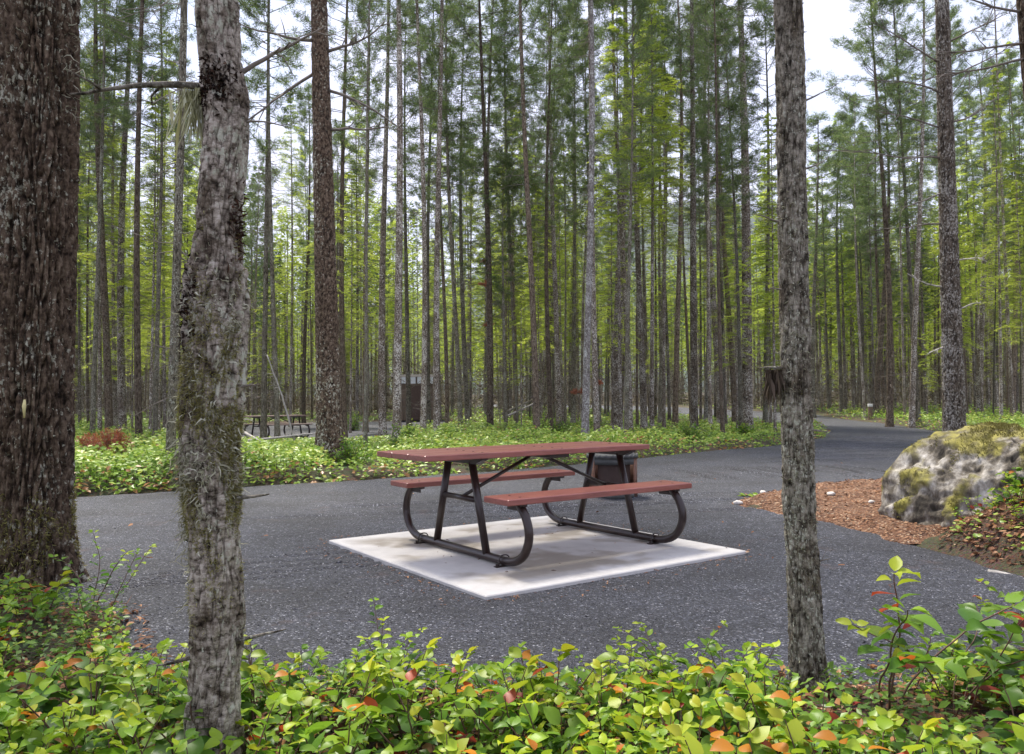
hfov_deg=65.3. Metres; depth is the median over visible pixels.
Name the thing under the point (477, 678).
salal shrub
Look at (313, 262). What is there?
pine tree
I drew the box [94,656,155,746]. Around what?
salal shrub
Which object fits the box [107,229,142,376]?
young hemlock
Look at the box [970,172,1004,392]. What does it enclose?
pine tree
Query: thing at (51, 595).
salal shrub
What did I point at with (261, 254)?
pine tree
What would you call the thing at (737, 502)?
rock
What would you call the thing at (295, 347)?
young hemlock
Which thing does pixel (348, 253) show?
pine tree
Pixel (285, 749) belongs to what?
salal shrub
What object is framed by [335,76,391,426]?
young hemlock
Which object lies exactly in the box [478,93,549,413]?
young hemlock
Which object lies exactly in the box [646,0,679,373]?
pine tree
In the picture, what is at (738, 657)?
salal shrub
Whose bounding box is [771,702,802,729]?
salal shrub
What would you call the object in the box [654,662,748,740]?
salal shrub
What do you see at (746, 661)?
salal shrub
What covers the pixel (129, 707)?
salal shrub
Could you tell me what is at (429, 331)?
young hemlock
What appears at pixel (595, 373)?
pine tree
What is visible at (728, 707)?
salal shrub
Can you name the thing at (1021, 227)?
pine tree
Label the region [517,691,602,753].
salal shrub
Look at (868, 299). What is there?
young hemlock
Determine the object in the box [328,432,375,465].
huckleberry bush
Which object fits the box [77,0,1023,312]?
sky
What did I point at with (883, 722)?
salal shrub
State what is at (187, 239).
young hemlock
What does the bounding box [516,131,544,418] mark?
pine tree
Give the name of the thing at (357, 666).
salal shrub
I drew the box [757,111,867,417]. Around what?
pine tree
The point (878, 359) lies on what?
pine tree
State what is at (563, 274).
young hemlock
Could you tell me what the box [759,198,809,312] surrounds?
young hemlock
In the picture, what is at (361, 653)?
salal shrub
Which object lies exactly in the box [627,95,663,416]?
pine tree
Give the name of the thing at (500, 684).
salal shrub
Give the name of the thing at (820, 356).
young hemlock
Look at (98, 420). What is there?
young hemlock
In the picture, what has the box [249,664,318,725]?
salal shrub
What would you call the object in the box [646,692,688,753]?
salal shrub
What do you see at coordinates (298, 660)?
salal shrub
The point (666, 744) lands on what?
salal shrub
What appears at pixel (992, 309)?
young hemlock
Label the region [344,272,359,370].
young hemlock
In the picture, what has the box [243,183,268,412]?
pine tree
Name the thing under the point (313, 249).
pine tree
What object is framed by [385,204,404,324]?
pine tree
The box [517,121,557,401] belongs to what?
pine tree
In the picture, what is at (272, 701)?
salal shrub
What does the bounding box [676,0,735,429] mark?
pine tree
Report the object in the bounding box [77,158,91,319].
pine tree
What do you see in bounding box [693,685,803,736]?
salal shrub
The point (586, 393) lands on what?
pine tree
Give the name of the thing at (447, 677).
salal shrub
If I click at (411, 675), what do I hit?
salal shrub
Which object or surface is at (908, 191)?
pine tree
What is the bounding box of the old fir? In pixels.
[0,0,91,595]
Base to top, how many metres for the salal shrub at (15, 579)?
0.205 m
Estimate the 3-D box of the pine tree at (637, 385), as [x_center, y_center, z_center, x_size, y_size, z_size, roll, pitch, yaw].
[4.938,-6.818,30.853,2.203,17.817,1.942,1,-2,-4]
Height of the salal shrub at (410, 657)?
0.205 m
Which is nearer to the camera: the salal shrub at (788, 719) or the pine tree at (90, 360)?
the salal shrub at (788, 719)
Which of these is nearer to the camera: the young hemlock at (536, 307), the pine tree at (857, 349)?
the young hemlock at (536, 307)
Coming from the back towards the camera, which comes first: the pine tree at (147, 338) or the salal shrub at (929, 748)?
the pine tree at (147, 338)
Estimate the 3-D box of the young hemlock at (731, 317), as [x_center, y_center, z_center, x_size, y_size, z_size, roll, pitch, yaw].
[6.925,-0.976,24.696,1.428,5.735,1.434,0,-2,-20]
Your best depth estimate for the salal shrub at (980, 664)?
2.86 m
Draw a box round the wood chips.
[741,477,944,539]
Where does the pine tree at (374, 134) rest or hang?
on the ground at (940, 544)
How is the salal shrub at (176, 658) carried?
on the ground at (940, 544)
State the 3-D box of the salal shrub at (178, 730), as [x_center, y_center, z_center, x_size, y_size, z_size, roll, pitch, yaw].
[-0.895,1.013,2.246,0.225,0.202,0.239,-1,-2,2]
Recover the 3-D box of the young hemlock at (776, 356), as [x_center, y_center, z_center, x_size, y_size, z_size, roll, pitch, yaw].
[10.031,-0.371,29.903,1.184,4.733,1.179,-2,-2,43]
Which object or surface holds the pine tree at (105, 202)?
on the ground at (940, 544)
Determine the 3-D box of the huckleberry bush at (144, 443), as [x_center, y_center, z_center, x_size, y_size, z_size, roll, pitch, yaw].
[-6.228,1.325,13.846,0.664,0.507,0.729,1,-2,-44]
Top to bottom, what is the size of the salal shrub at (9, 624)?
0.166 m
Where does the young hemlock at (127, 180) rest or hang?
on the ground at (940, 544)
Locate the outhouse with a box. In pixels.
[392,374,441,419]
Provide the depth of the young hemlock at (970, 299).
46.15 m
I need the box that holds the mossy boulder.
[878,421,1023,529]
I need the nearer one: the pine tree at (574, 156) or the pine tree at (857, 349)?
the pine tree at (574, 156)
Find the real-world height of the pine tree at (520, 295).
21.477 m
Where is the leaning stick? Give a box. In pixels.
[266,355,294,440]
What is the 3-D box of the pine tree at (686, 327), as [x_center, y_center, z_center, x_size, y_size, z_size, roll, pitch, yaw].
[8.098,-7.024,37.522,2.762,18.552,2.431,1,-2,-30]
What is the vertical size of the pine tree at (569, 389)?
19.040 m
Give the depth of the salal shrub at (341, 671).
2.70 m
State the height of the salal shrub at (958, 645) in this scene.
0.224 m
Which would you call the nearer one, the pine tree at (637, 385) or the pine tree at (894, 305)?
the pine tree at (637, 385)
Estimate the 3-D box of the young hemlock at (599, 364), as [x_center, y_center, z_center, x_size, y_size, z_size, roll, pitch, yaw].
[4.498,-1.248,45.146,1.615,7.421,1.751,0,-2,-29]
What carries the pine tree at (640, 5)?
on the ground at (940, 544)
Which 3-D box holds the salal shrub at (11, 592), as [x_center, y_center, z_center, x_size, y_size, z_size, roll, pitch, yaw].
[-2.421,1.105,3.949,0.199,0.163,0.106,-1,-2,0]
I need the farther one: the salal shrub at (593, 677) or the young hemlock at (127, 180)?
the young hemlock at (127, 180)
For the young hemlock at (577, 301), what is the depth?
49.38 m
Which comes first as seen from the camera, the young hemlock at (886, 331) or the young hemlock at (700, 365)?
the young hemlock at (700, 365)
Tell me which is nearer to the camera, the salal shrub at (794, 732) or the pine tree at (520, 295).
the salal shrub at (794, 732)
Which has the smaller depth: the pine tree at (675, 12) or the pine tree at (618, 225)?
the pine tree at (618, 225)
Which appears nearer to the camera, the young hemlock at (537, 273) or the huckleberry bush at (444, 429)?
the huckleberry bush at (444, 429)
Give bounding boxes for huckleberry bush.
[75,425,103,436]
[135,440,164,462]
[243,441,282,467]
[300,443,327,464]
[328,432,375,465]
[347,410,361,430]
[383,418,421,446]
[436,424,463,440]
[545,417,576,433]
[671,418,708,442]
[734,422,756,435]
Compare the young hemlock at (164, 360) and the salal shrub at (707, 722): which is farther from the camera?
the young hemlock at (164, 360)
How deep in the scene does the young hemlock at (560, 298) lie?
33.14 m
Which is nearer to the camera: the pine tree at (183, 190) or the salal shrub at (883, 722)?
the salal shrub at (883, 722)
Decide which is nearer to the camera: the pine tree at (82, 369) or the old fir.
the old fir
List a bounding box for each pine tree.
[73,0,149,431]
[73,118,94,422]
[75,0,114,375]
[75,97,94,394]
[76,0,174,430]
[76,39,116,429]
[76,194,97,415]
[76,220,85,396]
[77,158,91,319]
[79,76,96,404]
[80,0,194,439]
[80,134,93,415]
[81,0,179,438]
[83,156,117,408]
[84,0,144,427]
[86,65,121,374]
[86,143,114,403]
[90,99,130,365]
[104,100,133,397]
[109,197,133,346]
[113,0,198,477]
[117,176,145,413]
[118,0,198,444]
[131,208,161,416]
[149,48,200,401]
[165,157,198,403]
[166,108,199,389]
[189,133,200,230]
[238,0,329,436]
[239,0,310,437]
[240,0,414,462]
[242,162,262,268]
[242,164,257,365]
[242,177,247,246]
[243,156,275,415]
[243,180,263,415]
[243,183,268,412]
[253,168,285,411]
[254,237,277,413]
[273,81,337,422]
[285,0,395,437]
[292,108,313,380]
[293,134,315,417]
[303,196,314,356]
[329,0,406,431]
[331,117,340,231]
[331,117,355,397]
[334,0,410,445]
[335,0,454,435]
[335,174,355,315]
[344,80,378,395]
[348,0,437,428]
[361,226,378,344]
[368,206,392,413]
[370,0,429,437]
[385,0,450,432]
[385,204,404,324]
[385,210,395,406]
[388,0,478,427]
[402,0,499,430]
[403,40,475,424]
[405,0,475,437]
[408,0,512,426]
[409,175,433,278]
[423,0,539,434]
[430,196,449,368]
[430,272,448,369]
[432,138,482,416]
[443,212,473,394]
[446,132,496,404]
[451,55,513,418]
[454,130,482,367]
[455,121,475,415]
[456,0,518,411]
[459,152,538,433]
[464,0,545,426]
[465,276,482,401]
[466,85,531,417]
[476,155,526,419]
[481,0,529,423]
[485,0,571,437]
[491,213,517,407]
[495,0,588,430]
[510,88,529,412]
[511,115,530,412]
[512,0,585,425]
[515,128,549,423]
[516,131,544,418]
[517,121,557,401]
[517,204,531,401]
[521,11,567,373]
[521,151,543,392]
[521,178,544,379]
[525,185,546,411]
[533,0,618,425]
[534,177,569,418]
[536,109,564,397]
[536,231,563,381]
[537,1,571,421]
[543,68,587,424]
[551,17,630,425]
[552,213,566,403]
[554,0,621,435]
[556,132,586,414]
[562,28,607,389]
[563,0,620,435]
[564,1,587,366]
[567,87,608,419]
[567,186,603,401]
[573,0,689,428]
[575,5,661,428]
[580,0,666,432]
[582,0,673,434]
[586,0,676,431]
[595,162,627,415]
[595,202,615,415]
[595,210,612,398]
[597,139,616,362]
[599,91,635,389]
[601,112,655,411]
[604,110,632,413]
[614,113,640,380]
[616,6,665,425]
[619,18,658,399]
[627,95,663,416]
[635,0,710,425]
[635,0,725,427]
[635,2,676,422]
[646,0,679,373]
[654,0,742,432]
[654,0,746,423]
[655,25,765,421]
[659,41,704,420]
[673,0,775,423]
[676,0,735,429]
[677,0,755,432]
[680,0,777,428]
[683,100,741,420]
[686,8,770,432]
[697,0,739,418]
[723,0,816,425]
[750,161,777,407]
[751,168,779,410]
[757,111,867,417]
[806,116,865,413]
[807,148,854,413]
[809,208,836,400]
[810,0,1019,430]
[814,0,938,426]
[820,91,881,414]
[820,145,892,410]
[833,72,935,416]
[834,96,872,417]
[843,93,914,415]
[845,229,866,406]
[848,204,864,405]
[849,134,881,391]
[850,0,966,425]
[850,177,882,408]
[851,137,887,416]
[853,242,899,403]
[870,210,897,383]
[874,202,899,392]
[875,0,915,419]
[883,0,968,427]
[886,258,898,383]
[890,104,928,360]
[890,182,913,406]
[891,128,935,409]
[900,240,933,394]
[903,0,1023,102]
[908,31,971,391]
[910,8,1002,418]
[912,58,1023,412]
[919,149,960,409]
[955,140,972,390]
[956,94,993,412]
[958,62,1023,412]
[963,0,1019,417]
[965,49,1023,412]
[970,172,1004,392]
[975,99,1012,418]
[976,92,1012,406]
[987,141,1022,412]
[987,205,1003,362]
[987,231,1012,411]
[993,255,1022,405]
[999,81,1023,416]
[1005,192,1023,406]
[1007,158,1023,374]
[1008,168,1023,297]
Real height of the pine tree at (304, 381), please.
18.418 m
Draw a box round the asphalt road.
[30,404,1023,698]
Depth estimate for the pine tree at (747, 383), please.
25.58 m
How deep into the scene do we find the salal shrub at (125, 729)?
2.03 m
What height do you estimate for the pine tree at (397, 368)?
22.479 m
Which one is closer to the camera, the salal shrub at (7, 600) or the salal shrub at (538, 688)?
the salal shrub at (538, 688)
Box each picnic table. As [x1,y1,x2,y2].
[244,415,311,437]
[377,441,691,567]
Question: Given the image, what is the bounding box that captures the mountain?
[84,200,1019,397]
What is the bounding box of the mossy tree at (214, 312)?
[68,0,335,753]
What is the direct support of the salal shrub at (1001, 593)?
on the ground at (940, 544)
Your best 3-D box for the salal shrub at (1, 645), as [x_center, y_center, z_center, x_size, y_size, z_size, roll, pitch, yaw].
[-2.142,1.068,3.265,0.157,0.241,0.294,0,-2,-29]
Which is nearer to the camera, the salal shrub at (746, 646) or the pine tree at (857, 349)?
the salal shrub at (746, 646)
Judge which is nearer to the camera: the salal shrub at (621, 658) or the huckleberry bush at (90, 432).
the salal shrub at (621, 658)
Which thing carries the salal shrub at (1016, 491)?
on the ground at (940, 544)
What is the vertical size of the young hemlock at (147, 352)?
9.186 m
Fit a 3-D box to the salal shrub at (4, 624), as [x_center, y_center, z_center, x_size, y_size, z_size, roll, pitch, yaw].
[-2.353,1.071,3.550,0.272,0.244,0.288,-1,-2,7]
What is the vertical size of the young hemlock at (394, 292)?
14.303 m
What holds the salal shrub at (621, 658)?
on the ground at (940, 544)
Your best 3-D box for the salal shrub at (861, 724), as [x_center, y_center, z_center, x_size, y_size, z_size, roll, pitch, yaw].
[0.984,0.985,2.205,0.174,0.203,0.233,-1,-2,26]
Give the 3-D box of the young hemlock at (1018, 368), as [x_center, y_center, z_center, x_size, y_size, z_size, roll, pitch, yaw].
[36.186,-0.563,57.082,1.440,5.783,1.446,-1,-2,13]
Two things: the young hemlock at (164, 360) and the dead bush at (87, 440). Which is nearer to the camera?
the dead bush at (87, 440)
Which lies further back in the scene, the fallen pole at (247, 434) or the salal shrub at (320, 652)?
the fallen pole at (247, 434)
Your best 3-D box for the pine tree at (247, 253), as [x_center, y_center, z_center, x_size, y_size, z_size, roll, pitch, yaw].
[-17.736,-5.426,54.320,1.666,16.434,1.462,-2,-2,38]
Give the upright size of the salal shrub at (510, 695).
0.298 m
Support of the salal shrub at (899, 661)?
on the ground at (940, 544)
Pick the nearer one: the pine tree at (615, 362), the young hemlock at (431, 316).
the pine tree at (615, 362)
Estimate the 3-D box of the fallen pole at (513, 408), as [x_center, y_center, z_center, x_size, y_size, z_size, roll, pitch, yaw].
[0.240,0.992,27.236,1.305,0.601,0.106,0,-2,-24]
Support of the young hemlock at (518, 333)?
on the ground at (940, 544)
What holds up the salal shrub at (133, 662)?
on the ground at (940, 544)
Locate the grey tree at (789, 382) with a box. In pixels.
[753,0,843,695]
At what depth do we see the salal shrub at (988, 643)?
2.80 m
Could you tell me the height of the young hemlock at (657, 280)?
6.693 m
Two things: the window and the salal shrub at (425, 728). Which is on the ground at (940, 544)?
the salal shrub at (425, 728)
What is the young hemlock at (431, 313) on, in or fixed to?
on the ground at (940, 544)
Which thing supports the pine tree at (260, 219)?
on the ground at (940, 544)
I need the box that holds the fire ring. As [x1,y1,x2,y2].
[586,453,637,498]
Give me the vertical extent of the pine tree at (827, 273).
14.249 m
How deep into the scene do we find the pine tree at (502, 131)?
31.89 m
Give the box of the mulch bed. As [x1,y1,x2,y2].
[732,478,944,544]
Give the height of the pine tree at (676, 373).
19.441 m
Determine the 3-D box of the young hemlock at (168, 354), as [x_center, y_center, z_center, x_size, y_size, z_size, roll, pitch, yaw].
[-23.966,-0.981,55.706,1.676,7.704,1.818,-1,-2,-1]
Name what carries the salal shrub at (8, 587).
on the ground at (940, 544)
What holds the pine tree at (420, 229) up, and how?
on the ground at (940, 544)
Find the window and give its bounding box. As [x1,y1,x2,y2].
[411,377,415,383]
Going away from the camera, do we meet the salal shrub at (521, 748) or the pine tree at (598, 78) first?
the salal shrub at (521, 748)
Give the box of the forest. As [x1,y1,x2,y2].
[75,130,1023,418]
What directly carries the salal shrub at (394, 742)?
on the ground at (940, 544)
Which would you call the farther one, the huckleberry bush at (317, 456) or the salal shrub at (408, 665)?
the huckleberry bush at (317, 456)
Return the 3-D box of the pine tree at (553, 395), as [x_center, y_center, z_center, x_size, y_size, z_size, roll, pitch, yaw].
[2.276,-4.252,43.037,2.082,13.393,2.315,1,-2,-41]
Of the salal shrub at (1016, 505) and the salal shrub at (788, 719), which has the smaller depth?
the salal shrub at (788, 719)
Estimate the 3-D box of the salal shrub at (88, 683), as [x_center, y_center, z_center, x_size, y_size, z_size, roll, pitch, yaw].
[-1.300,0.986,2.364,0.186,0.284,0.346,-1,-2,22]
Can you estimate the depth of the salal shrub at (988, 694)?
2.61 m
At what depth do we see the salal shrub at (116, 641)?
3.33 m
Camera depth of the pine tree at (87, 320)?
30.97 m
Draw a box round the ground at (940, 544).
[0,390,1023,753]
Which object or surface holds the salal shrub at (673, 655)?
on the ground at (940, 544)
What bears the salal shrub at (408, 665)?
on the ground at (940, 544)
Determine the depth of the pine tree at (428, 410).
31.91 m
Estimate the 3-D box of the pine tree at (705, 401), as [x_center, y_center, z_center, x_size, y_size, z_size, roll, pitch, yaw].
[8.634,-6.936,36.139,4.647,18.384,5.273,1,-2,-44]
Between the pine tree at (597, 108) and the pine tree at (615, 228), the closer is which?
the pine tree at (597, 108)
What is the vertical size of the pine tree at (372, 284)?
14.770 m
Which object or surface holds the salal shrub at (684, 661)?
on the ground at (940, 544)
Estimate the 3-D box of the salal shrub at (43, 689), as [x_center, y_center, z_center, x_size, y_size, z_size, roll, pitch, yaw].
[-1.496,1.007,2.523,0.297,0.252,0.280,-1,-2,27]
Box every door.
[411,385,420,418]
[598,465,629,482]
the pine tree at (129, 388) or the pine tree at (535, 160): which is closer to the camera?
the pine tree at (535, 160)
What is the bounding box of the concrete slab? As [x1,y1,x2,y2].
[329,516,745,599]
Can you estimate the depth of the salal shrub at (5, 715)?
2.23 m
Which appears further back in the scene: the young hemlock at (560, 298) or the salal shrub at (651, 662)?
the young hemlock at (560, 298)
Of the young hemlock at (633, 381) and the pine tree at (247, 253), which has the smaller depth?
the young hemlock at (633, 381)
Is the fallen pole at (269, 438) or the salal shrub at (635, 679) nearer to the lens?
the salal shrub at (635, 679)
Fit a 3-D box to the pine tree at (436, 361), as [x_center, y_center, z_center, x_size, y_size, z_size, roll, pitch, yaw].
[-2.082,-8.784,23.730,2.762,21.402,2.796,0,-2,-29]
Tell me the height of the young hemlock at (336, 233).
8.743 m
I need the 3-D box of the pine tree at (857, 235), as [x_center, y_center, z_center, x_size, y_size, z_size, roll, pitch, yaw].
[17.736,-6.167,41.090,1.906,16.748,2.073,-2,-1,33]
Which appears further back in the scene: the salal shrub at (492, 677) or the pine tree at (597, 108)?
the pine tree at (597, 108)
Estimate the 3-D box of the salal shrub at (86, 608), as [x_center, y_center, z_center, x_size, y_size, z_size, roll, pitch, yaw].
[-1.851,1.018,3.696,0.399,0.447,0.213,1,-2,-39]
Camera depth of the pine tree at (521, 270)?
38.87 m
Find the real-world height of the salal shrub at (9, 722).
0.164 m
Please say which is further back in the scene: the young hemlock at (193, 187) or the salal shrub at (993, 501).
the young hemlock at (193, 187)
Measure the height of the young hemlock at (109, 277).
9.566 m
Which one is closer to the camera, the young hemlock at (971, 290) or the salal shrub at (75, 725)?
the salal shrub at (75, 725)
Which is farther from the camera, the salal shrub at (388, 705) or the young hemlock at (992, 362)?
the young hemlock at (992, 362)
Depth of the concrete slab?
5.66 m
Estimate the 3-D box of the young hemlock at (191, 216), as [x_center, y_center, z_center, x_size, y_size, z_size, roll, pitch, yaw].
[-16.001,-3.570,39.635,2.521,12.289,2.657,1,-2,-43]
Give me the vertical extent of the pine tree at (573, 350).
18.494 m
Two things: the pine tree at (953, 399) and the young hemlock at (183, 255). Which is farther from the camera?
the young hemlock at (183, 255)
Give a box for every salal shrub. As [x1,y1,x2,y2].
[0,573,29,608]
[0,585,42,615]
[0,595,14,636]
[0,597,18,627]
[0,599,17,630]
[0,616,6,651]
[0,622,22,654]
[0,624,24,673]
[0,651,83,737]
[0,669,15,702]
[0,701,61,753]
[0,708,17,740]
[0,717,33,753]
[0,731,57,753]
[1,581,23,604]
[1,705,65,751]
[2,656,29,690]
[5,739,53,753]
[6,644,116,750]
[10,594,48,630]
[17,570,71,621]
[34,643,131,723]
[46,678,145,753]
[48,529,134,608]
[55,725,141,753]
[66,544,156,644]
[70,606,115,652]
[71,621,121,651]
[80,701,173,753]
[80,710,194,753]
[86,688,135,737]
[91,628,129,663]
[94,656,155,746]
[98,651,151,683]
[100,638,173,695]
[106,642,168,676]
[106,711,182,753]
[128,670,218,753]
[130,658,161,695]
[132,643,187,696]
[132,661,189,727]
[149,708,242,753]
[161,682,187,720]
[184,727,243,753]
[194,692,288,753]
[235,687,320,752]
[240,634,274,736]
[240,676,264,719]
[240,712,309,753]
[241,658,273,689]
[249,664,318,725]
[262,652,301,690]
[269,681,325,752]
[280,655,388,753]
[287,644,330,690]
[294,656,358,730]
[299,676,341,713]
[299,740,334,753]
[320,651,363,687]
[332,663,364,697]
[336,640,382,696]
[338,715,433,753]
[344,656,437,753]
[344,734,393,753]
[345,648,410,750]
[348,637,440,734]
[357,634,418,687]
[368,597,426,668]
[377,673,439,741]
[380,643,436,683]
[399,654,482,742]
[420,646,477,705]
[422,719,454,753]
[429,720,468,753]
[434,677,472,714]
[440,654,542,752]
[443,732,548,753]
[453,658,537,751]
[463,666,509,693]
[471,663,523,721]
[474,741,486,753]
[482,679,510,698]
[487,641,536,697]
[487,676,550,740]
[493,716,572,753]
[508,643,618,715]
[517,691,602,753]
[534,668,579,708]
[535,692,587,736]
[540,693,626,753]
[550,659,631,737]
[565,682,634,749]
[571,666,626,704]
[575,654,617,688]
[583,659,654,729]
[583,732,657,753]
[598,643,638,703]
[598,701,690,753]
[609,703,662,753]
[611,620,727,691]
[623,642,676,689]
[624,666,702,728]
[626,652,654,691]
[628,672,700,753]
[634,695,734,753]
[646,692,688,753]
[651,652,680,688]
[652,671,693,709]
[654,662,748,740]
[656,736,683,753]
[659,658,727,697]
[664,724,752,753]
[684,639,780,708]
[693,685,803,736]
[702,638,751,694]
[704,685,791,753]
[713,702,787,753]
[721,657,807,726]
[722,647,760,682]
[725,659,773,701]
[728,673,830,753]
[730,706,805,753]
[765,681,862,750]
[765,708,861,753]
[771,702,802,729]
[797,719,867,753]
[821,714,943,753]
[826,737,875,753]
[835,591,1023,718]
[837,707,901,753]
[857,556,1023,713]
[860,742,889,753]
[876,716,983,753]
[907,669,951,705]
[913,630,969,695]
[919,737,944,753]
[935,733,1002,753]
[936,699,1023,753]
[938,634,989,693]
[943,734,983,753]
[951,506,964,521]
[957,651,1023,711]
[960,728,1016,753]
[963,495,988,514]
[972,578,1023,631]
[974,655,1000,686]
[980,670,1023,709]
[983,494,999,511]
[983,638,1023,686]
[984,674,1023,753]
[986,483,1019,505]
[996,467,1023,491]
[1001,480,1023,507]
[1009,500,1023,519]
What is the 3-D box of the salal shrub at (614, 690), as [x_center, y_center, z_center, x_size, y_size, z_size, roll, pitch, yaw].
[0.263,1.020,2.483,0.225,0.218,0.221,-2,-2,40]
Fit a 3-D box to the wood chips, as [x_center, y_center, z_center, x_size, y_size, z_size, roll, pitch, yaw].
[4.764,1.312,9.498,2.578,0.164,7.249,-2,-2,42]
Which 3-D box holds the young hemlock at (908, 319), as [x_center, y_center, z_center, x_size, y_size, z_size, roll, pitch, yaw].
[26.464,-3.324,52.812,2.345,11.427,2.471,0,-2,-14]
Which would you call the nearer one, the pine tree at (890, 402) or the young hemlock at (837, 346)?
the pine tree at (890, 402)
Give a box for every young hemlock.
[73,155,94,378]
[73,315,103,405]
[75,323,84,385]
[76,72,110,425]
[77,0,148,431]
[81,283,130,418]
[84,283,129,418]
[87,192,149,412]
[88,92,150,394]
[88,145,133,297]
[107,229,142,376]
[109,238,167,430]
[113,94,189,432]
[119,67,184,438]
[124,31,197,430]
[126,294,148,366]
[133,262,155,420]
[141,208,172,423]
[141,251,167,419]
[141,255,168,417]
[141,313,148,399]
[142,288,167,416]
[154,202,190,390]
[160,152,196,338]
[160,312,169,378]
[168,137,199,311]
[168,183,197,347]
[246,322,268,418]
[247,309,258,371]
[247,323,251,407]
[254,92,314,426]
[254,320,270,396]
[267,242,302,408]
[267,346,282,414]
[268,350,283,402]
[269,287,293,414]
[269,333,289,412]
[277,328,289,408]
[281,286,299,412]
[298,155,348,360]
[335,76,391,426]
[337,171,376,432]
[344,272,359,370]
[344,311,354,402]
[344,313,354,411]
[345,298,359,390]
[346,329,355,413]
[375,160,421,364]
[385,206,419,347]
[409,110,466,421]
[412,249,443,359]
[414,258,448,366]
[414,272,443,373]
[446,149,501,419]
[463,331,483,420]
[465,161,501,390]
[466,186,510,385]
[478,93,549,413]
[482,195,529,422]
[484,320,509,424]
[495,224,530,416]
[498,259,528,402]
[506,292,541,430]
[506,300,529,393]
[510,155,553,370]
[514,190,562,424]
[520,253,542,330]
[536,235,568,406]
[537,146,580,404]
[537,185,583,423]
[548,148,586,422]
[561,196,597,414]
[562,244,591,420]
[576,274,585,344]
[579,237,606,409]
[579,301,606,411]
[583,163,613,409]
[591,283,633,394]
[596,186,640,428]
[597,239,630,382]
[608,285,635,360]
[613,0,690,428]
[630,128,688,417]
[631,341,638,414]
[632,251,656,420]
[638,67,689,428]
[646,277,684,405]
[657,264,685,403]
[667,100,732,419]
[682,239,728,413]
[697,153,741,424]
[697,260,716,348]
[698,339,726,413]
[708,253,764,427]
[724,169,760,371]
[734,113,779,435]
[741,152,778,396]
[752,200,779,422]
[753,308,779,423]
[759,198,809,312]
[762,307,780,414]
[807,134,847,411]
[816,114,872,412]
[819,348,837,409]
[833,314,848,357]
[846,121,899,403]
[852,321,876,403]
[868,206,908,410]
[868,259,900,390]
[879,75,939,415]
[893,327,901,380]
[894,242,931,408]
[897,296,932,400]
[917,331,930,405]
[918,334,940,420]
[927,179,974,299]
[928,279,940,363]
[930,354,941,405]
[932,199,983,372]
[933,190,979,418]
[934,91,1004,411]
[960,181,997,414]
[964,330,975,384]
[965,68,1023,418]
[968,220,1001,402]
[978,41,1023,412]
[983,155,1023,407]
[984,265,1011,408]
[984,324,1005,411]
[988,136,1023,337]
[995,180,1023,415]
[1018,339,1019,403]
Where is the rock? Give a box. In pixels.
[733,500,742,504]
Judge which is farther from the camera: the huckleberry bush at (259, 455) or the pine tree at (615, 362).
the pine tree at (615, 362)
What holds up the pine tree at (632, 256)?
on the ground at (940, 544)
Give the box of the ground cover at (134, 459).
[0,399,1023,753]
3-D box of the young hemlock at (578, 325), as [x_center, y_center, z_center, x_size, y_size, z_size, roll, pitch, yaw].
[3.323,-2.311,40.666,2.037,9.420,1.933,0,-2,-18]
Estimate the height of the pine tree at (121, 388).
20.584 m
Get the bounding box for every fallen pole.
[242,431,260,441]
[247,433,314,441]
[501,399,532,414]
[502,403,532,418]
[987,569,1012,574]
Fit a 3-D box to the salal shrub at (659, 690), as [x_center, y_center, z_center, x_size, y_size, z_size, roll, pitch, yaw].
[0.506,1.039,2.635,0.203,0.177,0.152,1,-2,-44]
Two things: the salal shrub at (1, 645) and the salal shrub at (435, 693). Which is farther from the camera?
the salal shrub at (1, 645)
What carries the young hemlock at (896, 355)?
on the ground at (940, 544)
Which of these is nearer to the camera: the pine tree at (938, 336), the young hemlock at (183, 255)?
the young hemlock at (183, 255)
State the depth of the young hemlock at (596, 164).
58.10 m
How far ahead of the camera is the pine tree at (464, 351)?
29.39 m
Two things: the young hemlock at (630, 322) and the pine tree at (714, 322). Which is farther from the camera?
the young hemlock at (630, 322)
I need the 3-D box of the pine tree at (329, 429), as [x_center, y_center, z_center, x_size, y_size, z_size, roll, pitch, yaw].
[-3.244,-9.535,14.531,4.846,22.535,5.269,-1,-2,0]
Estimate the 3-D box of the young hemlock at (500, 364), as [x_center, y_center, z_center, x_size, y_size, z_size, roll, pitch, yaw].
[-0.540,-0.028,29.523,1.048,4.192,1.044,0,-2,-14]
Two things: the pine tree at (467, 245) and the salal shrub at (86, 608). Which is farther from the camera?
the pine tree at (467, 245)
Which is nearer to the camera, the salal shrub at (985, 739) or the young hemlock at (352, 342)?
the salal shrub at (985, 739)
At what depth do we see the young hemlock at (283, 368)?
58.59 m
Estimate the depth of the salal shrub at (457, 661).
2.48 m
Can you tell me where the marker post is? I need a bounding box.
[867,404,872,419]
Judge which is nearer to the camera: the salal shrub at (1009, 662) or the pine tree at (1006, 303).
the salal shrub at (1009, 662)
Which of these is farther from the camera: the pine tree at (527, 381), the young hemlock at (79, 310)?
the pine tree at (527, 381)
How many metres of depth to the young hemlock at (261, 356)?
54.60 m
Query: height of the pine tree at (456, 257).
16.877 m
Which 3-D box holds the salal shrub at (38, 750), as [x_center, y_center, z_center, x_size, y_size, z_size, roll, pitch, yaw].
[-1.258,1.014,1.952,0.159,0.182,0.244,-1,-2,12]
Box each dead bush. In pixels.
[76,431,105,455]
[87,428,135,454]
[477,280,492,286]
[570,388,581,394]
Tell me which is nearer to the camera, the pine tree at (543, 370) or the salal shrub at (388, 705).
the salal shrub at (388, 705)

